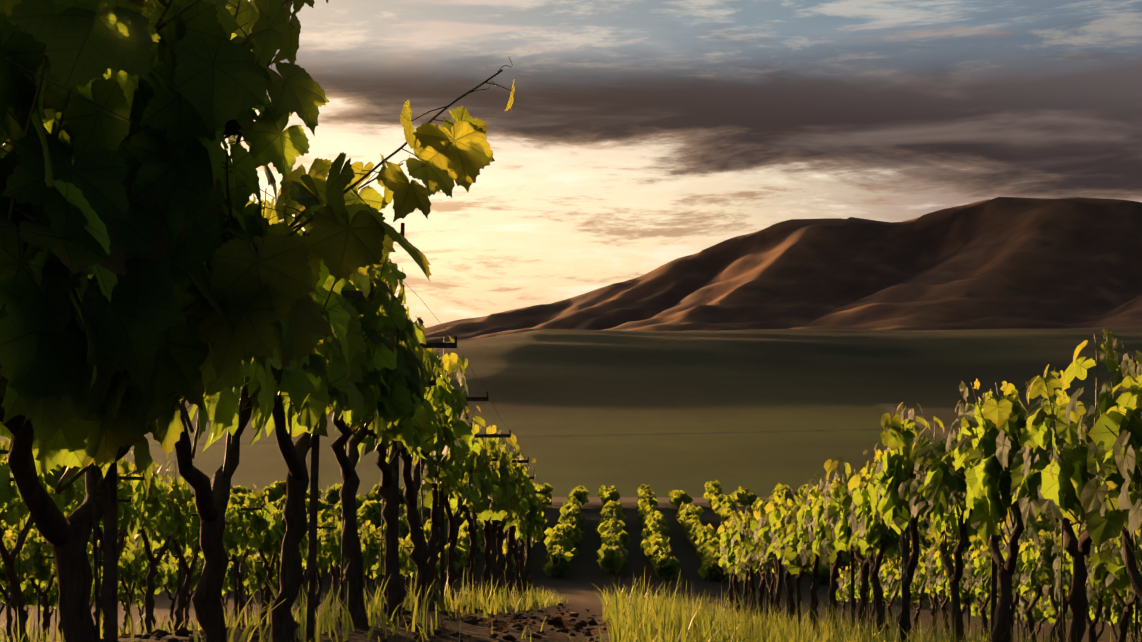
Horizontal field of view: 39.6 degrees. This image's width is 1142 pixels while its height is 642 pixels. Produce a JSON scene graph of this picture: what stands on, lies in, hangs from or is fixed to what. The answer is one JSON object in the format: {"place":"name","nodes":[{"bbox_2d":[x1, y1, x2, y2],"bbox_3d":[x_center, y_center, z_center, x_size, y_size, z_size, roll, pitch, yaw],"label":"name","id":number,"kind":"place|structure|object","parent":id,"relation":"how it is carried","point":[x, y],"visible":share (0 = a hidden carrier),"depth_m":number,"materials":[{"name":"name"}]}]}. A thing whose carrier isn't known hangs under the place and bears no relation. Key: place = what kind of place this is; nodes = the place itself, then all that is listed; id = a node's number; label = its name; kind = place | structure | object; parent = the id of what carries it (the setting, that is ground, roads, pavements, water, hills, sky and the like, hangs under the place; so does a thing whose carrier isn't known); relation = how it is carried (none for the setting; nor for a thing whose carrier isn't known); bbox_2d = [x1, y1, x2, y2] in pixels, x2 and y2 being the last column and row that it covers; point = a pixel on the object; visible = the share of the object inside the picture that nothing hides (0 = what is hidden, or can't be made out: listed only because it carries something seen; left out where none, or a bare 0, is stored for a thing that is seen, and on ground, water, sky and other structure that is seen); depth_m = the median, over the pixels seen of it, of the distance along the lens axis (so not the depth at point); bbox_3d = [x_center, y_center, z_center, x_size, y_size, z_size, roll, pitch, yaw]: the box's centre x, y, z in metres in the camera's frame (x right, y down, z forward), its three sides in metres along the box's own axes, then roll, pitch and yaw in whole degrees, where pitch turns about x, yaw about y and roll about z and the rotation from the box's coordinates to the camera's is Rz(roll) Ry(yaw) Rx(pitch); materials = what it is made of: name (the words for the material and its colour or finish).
{"place":"outdoors","nodes":[
{"label":"outdoors","id":0,"kind":"place"},
{"bbox_2d":[0,197,1141,641],"bbox_3d":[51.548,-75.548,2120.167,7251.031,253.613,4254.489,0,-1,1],"label":"terrain","id":1,"kind":"structure","parent":0,"point":[794,355],"depth_m":570.36,"materials":[{"name":"brown soil"}]},
{"bbox_2d":[0,530,35,641],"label":"vine","id":2,"kind":"object","parent":1,"relation":"on","point":[26,562],"visible":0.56,"depth_m":19.68,"materials":[{"name":"green plant"}]},
{"bbox_2d":[22,573,42,625],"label":"vine","id":3,"kind":"object","parent":1,"relation":"on","point":[30,593],"visible":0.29,"depth_m":28.57,"materials":[{"name":"green plant"}]},
{"bbox_2d":[0,440,67,641],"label":"vine","id":4,"kind":"object","parent":1,"relation":"on","point":[15,509],"visible":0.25,"depth_m":11.31,"materials":[{"name":"green plant"}]},
{"bbox_2d":[20,520,56,640],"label":"vine","id":5,"kind":"object","parent":1,"relation":"on","point":[45,573],"visible":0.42,"depth_m":20.72,"materials":[{"name":"green plant"}]},
{"bbox_2d":[36,567,58,632],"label":"vine","id":6,"kind":"object","parent":1,"relation":"on","point":[53,594],"visible":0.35,"depth_m":29.79,"materials":[{"name":"green plant"}]},
{"bbox_2d":[47,464,120,640],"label":"vine","id":7,"kind":"object","parent":1,"relation":"on","point":[72,500],"visible":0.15,"depth_m":12.26,"materials":[{"name":"green plant"}]},
{"bbox_2d":[93,446,148,627],"bbox_3d":[-3.990,1.955,13.681,0.587,1.805,1.279,0,-5,1],"label":"vine","id":8,"kind":"object","parent":1,"relation":"on","point":[127,512],"visible":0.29,"depth_m":13.98,"materials":[{"name":"green plant"}]},
{"bbox_2d":[101,473,144,636],"bbox_3d":[-3.948,2.077,13.433,0.642,1.767,0.059,1,-1,2],"label":"trellis post","id":9,"kind":"object","parent":1,"relation":"on","point":[128,478],"visible":0.21,"depth_m":13.42,"materials":[{"name":"metal"}]},
{"bbox_2d":[118,584,141,629],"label":"vine","id":10,"kind":"object","parent":1,"relation":"on","point":[122,598],"visible":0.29,"depth_m":34.48,"materials":[{"name":"green plant"}]},
{"bbox_2d":[118,536,154,633],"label":"vine","id":11,"kind":"object","parent":1,"relation":"on","point":[132,566],"visible":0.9,"depth_m":24.48,"materials":[{"name":"green plant"}]},
{"bbox_2d":[134,549,167,595],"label":"vine","id":12,"kind":"object","parent":1,"relation":"on","point":[141,587],"visible":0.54,"depth_m":25.85,"materials":[{"name":"green plant"}]},
{"bbox_2d":[127,456,194,632],"bbox_3d":[-3.865,2.141,14.902,0.443,1.818,1.154,0,-5,4],"label":"vine","id":13,"kind":"object","parent":1,"relation":"on","point":[163,516],"visible":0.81,"depth_m":14.76,"materials":[{"name":"green plant"}]},
{"bbox_2d":[104,119,240,641],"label":"trellis post","id":14,"kind":"object","parent":1,"relation":"on","point":[233,126],"visible":0.12,"depth_m":3.63,"materials":[{"name":"wood"}]},
{"bbox_2d":[157,552,192,631],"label":"vine","id":15,"kind":"object","parent":1,"relation":"on","point":[172,575],"visible":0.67,"depth_m":26.88,"materials":[{"name":"green plant"}]},
{"bbox_2d":[163,481,200,630],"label":"vine","id":16,"kind":"object","parent":1,"relation":"on","point":[188,535],"visible":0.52,"depth_m":15.92,"materials":[{"name":"green plant"}]},
{"bbox_2d":[172,552,202,627],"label":"vine","id":17,"kind":"object","parent":1,"relation":"on","point":[196,574],"visible":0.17,"depth_m":28.01,"materials":[{"name":"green plant"}]},
{"bbox_2d":[178,494,198,627],"bbox_3d":[-3.900,2.494,15.825,0.642,1.767,0.058,0,-1,2],"label":"trellis post","id":18,"kind":"object","parent":1,"relation":"on","point":[180,590],"visible":0.25,"depth_m":15.82,"materials":[{"name":"metal"}]},
{"bbox_2d":[185,500,240,561],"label":"vine","id":19,"kind":"object","parent":1,"relation":"on","point":[230,540],"visible":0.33,"depth_m":17.57,"materials":[{"name":"green plant"}]},
{"bbox_2d":[221,560,238,626],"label":"vine","id":20,"kind":"object","parent":1,"relation":"on","point":[229,578],"visible":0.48,"depth_m":30.71,"materials":[{"name":"green plant"}]},
{"bbox_2d":[227,550,255,618],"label":"vine","id":21,"kind":"object","parent":1,"relation":"on","point":[248,564],"visible":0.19,"depth_m":31.91,"materials":[{"name":"green plant"}]},
{"bbox_2d":[228,498,261,620],"bbox_3d":[-3.856,2.912,18.218,0.642,1.767,0.058,-1,-1,1],"label":"trellis post","id":22,"kind":"object","parent":1,"relation":"on","point":[235,573],"visible":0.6,"depth_m":18.21,"materials":[{"name":"metal"}]},
{"bbox_2d":[224,484,270,624],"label":"vine","id":23,"kind":"object","parent":1,"relation":"on","point":[255,540],"visible":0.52,"depth_m":18.71,"materials":[{"name":"green plant"}]},
{"bbox_2d":[175,188,320,641],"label":"vine","id":24,"kind":"object","parent":1,"relation":"on","point":[225,408],"visible":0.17,"depth_m":4.57,"materials":[{"name":"green plant"}]},
{"bbox_2d":[244,558,264,621],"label":"vine","id":25,"kind":"object","parent":1,"relation":"on","point":[258,577],"visible":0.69,"depth_m":33.03,"materials":[{"name":"green plant"}]},
{"bbox_2d":[0,0,514,641],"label":"vine","id":26,"kind":"object","parent":1,"relation":"on","point":[148,290],"visible":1,"depth_m":3.10,"materials":[{"name":"green plant"}]},
{"bbox_2d":[246,555,277,609],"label":"vine","id":27,"kind":"object","parent":1,"relation":"on","point":[274,576],"visible":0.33,"depth_m":34.02,"materials":[{"name":"green plant"}]},
{"bbox_2d":[248,496,286,623],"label":"vine","id":28,"kind":"object","parent":1,"relation":"on","point":[271,545],"visible":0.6,"depth_m":19.67,"materials":[{"name":"green plant"}]},
{"bbox_2d":[0,56,548,513],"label":"trellis wires","id":29,"kind":"object","parent":1,"relation":"on","point":[224,168],"visible":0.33,"depth_m":2.73,"materials":[{"name":"metal"}]},
{"bbox_2d":[298,512,321,620],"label":"vine","id":30,"kind":"object","parent":1,"relation":"on","point":[305,563],"visible":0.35,"depth_m":22.01,"materials":[{"name":"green plant"}]},
{"bbox_2d":[302,529,333,616],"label":"vine","id":31,"kind":"object","parent":1,"relation":"on","point":[324,562],"visible":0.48,"depth_m":23.13,"materials":[{"name":"green plant"}]},
{"bbox_2d":[241,189,396,641],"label":"vine","id":32,"kind":"object","parent":1,"relation":"on","point":[343,376],"visible":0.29,"depth_m":5.77,"materials":[{"name":"green plant"}]},
{"bbox_2d":[317,512,345,611],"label":"vine","id":33,"kind":"object","parent":1,"relation":"on","point":[335,556],"visible":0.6,"depth_m":24.13,"materials":[{"name":"green plant"}]},
{"bbox_2d":[318,521,358,615],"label":"vine","id":34,"kind":"object","parent":1,"relation":"on","point":[347,561],"visible":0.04,"depth_m":25.50,"materials":[{"name":"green plant"}]},
{"bbox_2d":[302,223,404,641],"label":"trellis post","id":35,"kind":"object","parent":1,"relation":"on","point":[312,550],"visible":0.33,"depth_m":6.03,"materials":[{"name":"wood"}]},
{"bbox_2d":[101,603,610,641],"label":"soil clods and leaves","id":36,"kind":"object","parent":1,"relation":"on","point":[557,621],"visible":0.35,"depth_m":8.81,"materials":[{"name":"brown soil"}]},
{"bbox_2d":[358,520,384,611],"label":"vine","id":37,"kind":"object","parent":1,"relation":"on","point":[372,561],"visible":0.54,"depth_m":27.89,"materials":[{"name":"green plant"}]},
{"bbox_2d":[326,252,423,627],"bbox_3d":[-0.935,0.552,7.005,0.566,1.850,1.459,0,-4,1],"label":"vine","id":38,"kind":"object","parent":1,"relation":"on","point":[394,404],"visible":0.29,"depth_m":6.97,"materials":[{"name":"green plant"}]},
{"bbox_2d":[364,541,385,597],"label":"vine","id":39,"kind":"object","parent":1,"relation":"on","point":[374,573],"visible":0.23,"depth_m":29.23,"materials":[{"name":"green plant"}]},
{"bbox_2d":[332,264,437,616],"bbox_3d":[-0.961,0.709,8.189,0.590,1.861,1.458,0,-5,1],"label":"vine","id":40,"kind":"object","parent":1,"relation":"on","point":[406,432],"visible":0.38,"depth_m":8.06,"materials":[{"name":"green plant"}]},
{"bbox_2d":[398,537,408,573],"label":"vine","id":41,"kind":"object","parent":1,"relation":"on","point":[402,557],"visible":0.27,"depth_m":31.54,"materials":[{"name":"green plant"}]},
{"bbox_2d":[401,543,416,606],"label":"vine","id":42,"kind":"object","parent":1,"relation":"on","point":[408,568],"visible":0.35,"depth_m":32.64,"materials":[{"name":"green plant"}]},
{"bbox_2d":[393,336,456,548],"bbox_3d":[-0.930,0.919,8.427,0.642,1.860,0.058,0,-1,0],"label":"trellis post","id":43,"kind":"object","parent":1,"relation":"on","point":[438,345],"visible":0.27,"depth_m":8.42,"materials":[{"name":"wood"}]},
{"bbox_2d":[385,333,472,610],"bbox_3d":[-0.904,0.933,9.387,0.589,1.811,1.282,0,-5,3],"label":"vine","id":44,"kind":"object","parent":1,"relation":"on","point":[445,415],"visible":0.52,"depth_m":9.37,"materials":[{"name":"green plant"}]},
{"bbox_2d":[416,401,469,606],"bbox_3d":[-0.866,1.257,10.640,0.381,1.564,0.993,0,-5,-2],"label":"vine","id":45,"kind":"object","parent":1,"relation":"on","point":[444,473],"visible":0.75,"depth_m":10.43,"materials":[{"name":"green plant"}]},
{"bbox_2d":[414,406,486,606],"bbox_3d":[-0.884,1.444,11.870,0.456,1.647,1.035,0,-5,4],"label":"vine","id":46,"kind":"object","parent":1,"relation":"on","point":[471,490],"visible":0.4,"depth_m":11.81,"materials":[{"name":"green plant"}]},
{"bbox_2d":[440,392,487,601],"bbox_3d":[-0.879,1.324,10.820,0.642,1.860,0.058,0,-1,0],"label":"trellis post","id":47,"kind":"object","parent":1,"relation":"on","point":[442,563],"visible":0.4,"depth_m":10.81,"materials":[{"name":"metal"}]},
{"bbox_2d":[450,424,503,602],"bbox_3d":[-0.798,1.659,13.007,0.461,1.600,1.046,0,-6,4],"label":"vine","id":48,"kind":"object","parent":1,"relation":"on","point":[490,493],"visible":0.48,"depth_m":12.94,"materials":[{"name":"green plant"}]},
{"bbox_2d":[471,419,510,518],"bbox_3d":[-0.819,1.747,13.212,0.642,1.860,0.058,0,-1,-1],"label":"trellis post","id":49,"kind":"object","parent":1,"relation":"on","point":[493,436],"visible":0.17,"depth_m":13.21,"materials":[{"name":"wood"}]},
{"bbox_2d":[470,425,517,605],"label":"vine","id":50,"kind":"object","parent":1,"relation":"on","point":[504,469],"visible":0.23,"depth_m":14.15,"materials":[{"name":"green plant"}]},
{"bbox_2d":[477,427,520,603],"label":"vine","id":51,"kind":"object","parent":1,"relation":"on","point":[511,509],"visible":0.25,"depth_m":15.32,"materials":[{"name":"green plant"}]},
{"bbox_2d":[483,447,524,595],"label":"vine","id":52,"kind":"object","parent":1,"relation":"on","point":[515,521],"visible":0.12,"depth_m":16.52,"materials":[{"name":"green plant"}]},
{"bbox_2d":[504,448,535,602],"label":"vine","id":53,"kind":"object","parent":1,"relation":"on","point":[527,485],"visible":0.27,"depth_m":17.65,"materials":[{"name":"green plant"}]},
{"bbox_2d":[503,479,539,600],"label":"vine","id":54,"kind":"object","parent":1,"relation":"on","point":[524,527],"visible":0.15,"depth_m":18.98,"materials":[{"name":"green plant"}]},
{"bbox_2d":[518,482,543,603],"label":"vine","id":55,"kind":"object","parent":1,"relation":"on","point":[538,518],"visible":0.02,"depth_m":20.17,"materials":[{"name":"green plant"}]},
{"bbox_2d":[523,484,545,583],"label":"vine","id":56,"kind":"object","parent":1,"relation":"on","point":[527,549],"visible":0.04,"depth_m":21.28,"materials":[{"name":"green plant"}]},
{"bbox_2d":[523,495,546,595],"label":"vine","id":57,"kind":"object","parent":1,"relation":"on","point":[539,536],"visible":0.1,"depth_m":22.79,"materials":[{"name":"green plant"}]},
{"bbox_2d":[2,479,1100,583],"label":"vineyard rows","id":58,"kind":"object","parent":1,"relation":"on","point":[564,536],"visible":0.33,"depth_m":106.54,"materials":[{"name":"green plant"}]},
{"bbox_2d":[0,568,1140,641],"bbox_3d":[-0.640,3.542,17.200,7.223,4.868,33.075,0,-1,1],"label":"aisle grass","id":59,"kind":"structure","parent":1,"relation":"on","point":[647,625],"depth_m":8.60,"materials":[{"name":"green plant"}]},
{"bbox_2d":[719,516,735,610],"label":"vine","id":60,"kind":"object","parent":1,"relation":"on","point":[723,565],"visible":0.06,"depth_m":26.03,"materials":[{"name":"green plant"}]},
{"bbox_2d":[718,513,741,624],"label":"vine","id":61,"kind":"object","parent":1,"relation":"on","point":[728,557],"visible":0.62,"depth_m":24.60,"materials":[{"name":"green plant"}]},
{"bbox_2d":[730,505,761,618],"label":"vine","id":62,"kind":"object","parent":1,"relation":"on","point":[738,535],"visible":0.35,"depth_m":22.46,"materials":[{"name":"green plant"}]},
{"bbox_2d":[735,546,758,613],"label":"vine","id":63,"kind":"object","parent":1,"relation":"on","point":[741,570],"visible":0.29,"depth_m":23.59,"materials":[{"name":"green plant"}]},
{"bbox_2d":[739,504,765,617],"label":"vine","id":64,"kind":"object","parent":1,"relation":"on","point":[749,543],"visible":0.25,"depth_m":21.30,"materials":[{"name":"green plant"}]},
{"bbox_2d":[751,538,785,615],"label":"vine","id":65,"kind":"object","parent":1,"relation":"on","point":[758,562],"visible":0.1,"depth_m":20.02,"materials":[{"name":"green plant"}]},
{"bbox_2d":[753,497,787,626],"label":"vine","id":66,"kind":"object","parent":1,"relation":"on","point":[762,531],"visible":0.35,"depth_m":18.69,"materials":[{"name":"green plant"}]},
{"bbox_2d":[764,488,800,624],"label":"vine","id":67,"kind":"object","parent":1,"relation":"on","point":[773,519],"visible":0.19,"depth_m":17.62,"materials":[{"name":"green plant"}]},
{"bbox_2d":[774,499,811,626],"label":"vine","id":68,"kind":"object","parent":1,"relation":"on","point":[788,540],"visible":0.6,"depth_m":16.37,"materials":[{"name":"green plant"}]},
{"bbox_2d":[796,472,830,632],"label":"vine","id":69,"kind":"object","parent":1,"relation":"on","point":[805,533],"visible":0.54,"depth_m":15.19,"materials":[{"name":"green plant"}]},
{"bbox_2d":[812,469,848,637],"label":"vine","id":70,"kind":"object","parent":1,"relation":"on","point":[823,547],"visible":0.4,"depth_m":14.05,"materials":[{"name":"green plant"}]},
{"bbox_2d":[836,566,849,626],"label":"vine","id":71,"kind":"object","parent":1,"relation":"on","point":[839,592],"visible":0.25,"depth_m":34.83,"materials":[{"name":"green plant"}]},
{"bbox_2d":[840,568,858,608],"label":"vine","id":72,"kind":"object","parent":1,"relation":"on","point":[846,591],"visible":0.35,"depth_m":33.54,"materials":[{"name":"green plant"}]},
{"bbox_2d":[824,449,880,640],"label":"vine","id":73,"kind":"object","parent":1,"relation":"on","point":[841,504],"visible":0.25,"depth_m":13.05,"materials":[{"name":"green plant"}]},
{"bbox_2d":[850,526,855,629],"bbox_3d":[2.333,2.220,13.128,0.050,1.492,0.058,0,-1,4],"label":"trellis post","id":74,"kind":"object","parent":1,"relation":"on","point":[852,559],"visible":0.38,"depth_m":13.12,"materials":[{"name":"wood"}]},
{"bbox_2d":[850,561,860,598],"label":"vine","id":75,"kind":"object","parent":1,"relation":"on","point":[857,581],"visible":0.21,"depth_m":32.34,"materials":[{"name":"green plant"}]},
{"bbox_2d":[847,459,901,641],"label":"vine","id":76,"kind":"object","parent":1,"relation":"on","point":[871,534],"visible":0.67,"depth_m":11.51,"materials":[{"name":"green plant"}]},
{"bbox_2d":[878,555,900,632],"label":"vine","id":77,"kind":"object","parent":1,"relation":"on","point":[887,588],"visible":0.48,"depth_m":28.89,"materials":[{"name":"green plant"}]},
{"bbox_2d":[886,556,904,598],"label":"vine","id":78,"kind":"object","parent":1,"relation":"on","point":[893,575],"visible":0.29,"depth_m":28.18,"materials":[{"name":"green plant"}]},
{"bbox_2d":[869,402,948,641],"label":"vine","id":79,"kind":"object","parent":1,"relation":"on","point":[890,507],"visible":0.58,"depth_m":10.28,"materials":[{"name":"green plant"}]},
{"bbox_2d":[898,571,929,639],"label":"vine","id":80,"kind":"object","parent":1,"relation":"on","point":[918,598],"visible":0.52,"depth_m":26.39,"materials":[{"name":"green plant"}]},
{"bbox_2d":[912,543,946,635],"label":"vine","id":81,"kind":"object","parent":1,"relation":"on","point":[922,566],"visible":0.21,"depth_m":25.59,"materials":[{"name":"green plant"}]},
{"bbox_2d":[925,543,965,640],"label":"vine","id":82,"kind":"object","parent":1,"relation":"on","point":[935,575],"visible":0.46,"depth_m":24.25,"materials":[{"name":"green plant"}]},
{"bbox_2d":[898,400,1001,641],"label":"vine","id":83,"kind":"object","parent":1,"relation":"on","point":[935,491],"visible":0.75,"depth_m":9.11,"materials":[{"name":"green plant"}]},
{"bbox_2d":[942,554,975,640],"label":"vine","id":84,"kind":"object","parent":1,"relation":"on","point":[964,593],"visible":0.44,"depth_m":22.87,"materials":[{"name":"green plant"}]},
{"bbox_2d":[971,592,985,641],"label":"vine","id":85,"kind":"object","parent":1,"relation":"on","point":[975,610],"visible":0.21,"depth_m":35.61,"materials":[{"name":"green plant"}]},
{"bbox_2d":[963,537,998,641],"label":"vine","id":86,"kind":"object","parent":1,"relation":"on","point":[975,582],"visible":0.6,"depth_m":21.78,"materials":[{"name":"green plant"}]},
{"bbox_2d":[944,379,1043,641],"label":"vine","id":87,"kind":"object","parent":1,"relation":"on","point":[988,480],"visible":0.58,"depth_m":7.90,"materials":[{"name":"green plant"}]},
{"bbox_2d":[990,534,1000,641],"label":"trellis post","id":88,"kind":"object","parent":1,"relation":"on","point":[994,581],"visible":0.33,"depth_m":8.34,"materials":[{"name":"wood"}]},
{"bbox_2d":[980,535,1029,640],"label":"vine","id":89,"kind":"object","parent":1,"relation":"on","point":[984,553],"visible":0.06,"depth_m":20.88,"materials":[{"name":"green plant"}]},
{"bbox_2d":[1013,591,1036,641],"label":"vine","id":90,"kind":"object","parent":1,"relation":"on","point":[1016,613],"visible":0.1,"depth_m":32.00,"materials":[{"name":"green plant"}]},
{"bbox_2d":[1007,533,1053,641],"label":"vine","id":91,"kind":"object","parent":1,"relation":"on","point":[1024,579],"visible":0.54,"depth_m":19.35,"materials":[{"name":"green plant"}]},
{"bbox_2d":[1018,591,1047,639],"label":"vine","id":92,"kind":"object","parent":1,"relation":"on","point":[1037,614],"visible":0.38,"depth_m":30.59,"materials":[{"name":"green plant"}]},
{"bbox_2d":[1038,589,1066,641],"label":"vine","id":93,"kind":"object","parent":1,"relation":"on","point":[1045,607],"visible":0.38,"depth_m":29.41,"materials":[{"name":"green plant"}]},
{"bbox_2d":[1033,526,1072,641],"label":"vine","id":94,"kind":"object","parent":1,"relation":"on","point":[1048,558],"visible":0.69,"depth_m":18.45,"materials":[{"name":"green plant"}]},
{"bbox_2d":[982,329,1141,641],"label":"vine","id":95,"kind":"object","parent":1,"relation":"on","point":[1052,486],"visible":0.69,"depth_m":6.89,"materials":[{"name":"green plant"}]},
{"bbox_2d":[1067,545,1116,641],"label":"vine","id":96,"kind":"object","parent":1,"relation":"on","point":[1096,598],"visible":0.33,"depth_m":16.85,"materials":[{"name":"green plant"}]},
{"bbox_2d":[1081,350,1141,602],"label":"vine","id":97,"kind":"object","parent":1,"relation":"on","point":[1111,497],"visible":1,"depth_m":5.97,"materials":[{"name":"green plant"}]},
{"bbox_2d":[1087,530,1141,641],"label":"vine","id":98,"kind":"object","parent":1,"relation":"on","point":[1106,559],"visible":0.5,"depth_m":15.72,"materials":[{"name":"green plant"}]},
{"bbox_2d":[1100,589,1134,641],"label":"vine","id":99,"kind":"object","parent":1,"relation":"on","point":[1112,615],"visible":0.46,"depth_m":25.86,"materials":[{"name":"green plant"}]},
{"bbox_2d":[1118,527,1141,584],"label":"vine","id":100,"kind":"object","parent":1,"relation":"on","point":[1138,552],"visible":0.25,"depth_m":15.14,"materials":[{"name":"green plant"}]},
{"bbox_2d":[1124,589,1141,641],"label":"vine","id":101,"kind":"object","parent":1,"relation":"on","point":[1131,596],"visible":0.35,"depth_m":24.95,"materials":[{"name":"green plant"}]},
{"bbox_2d":[3,0,1141,327],"label":"sky","id":102,"kind":"structure","parent":0,"point":[636,137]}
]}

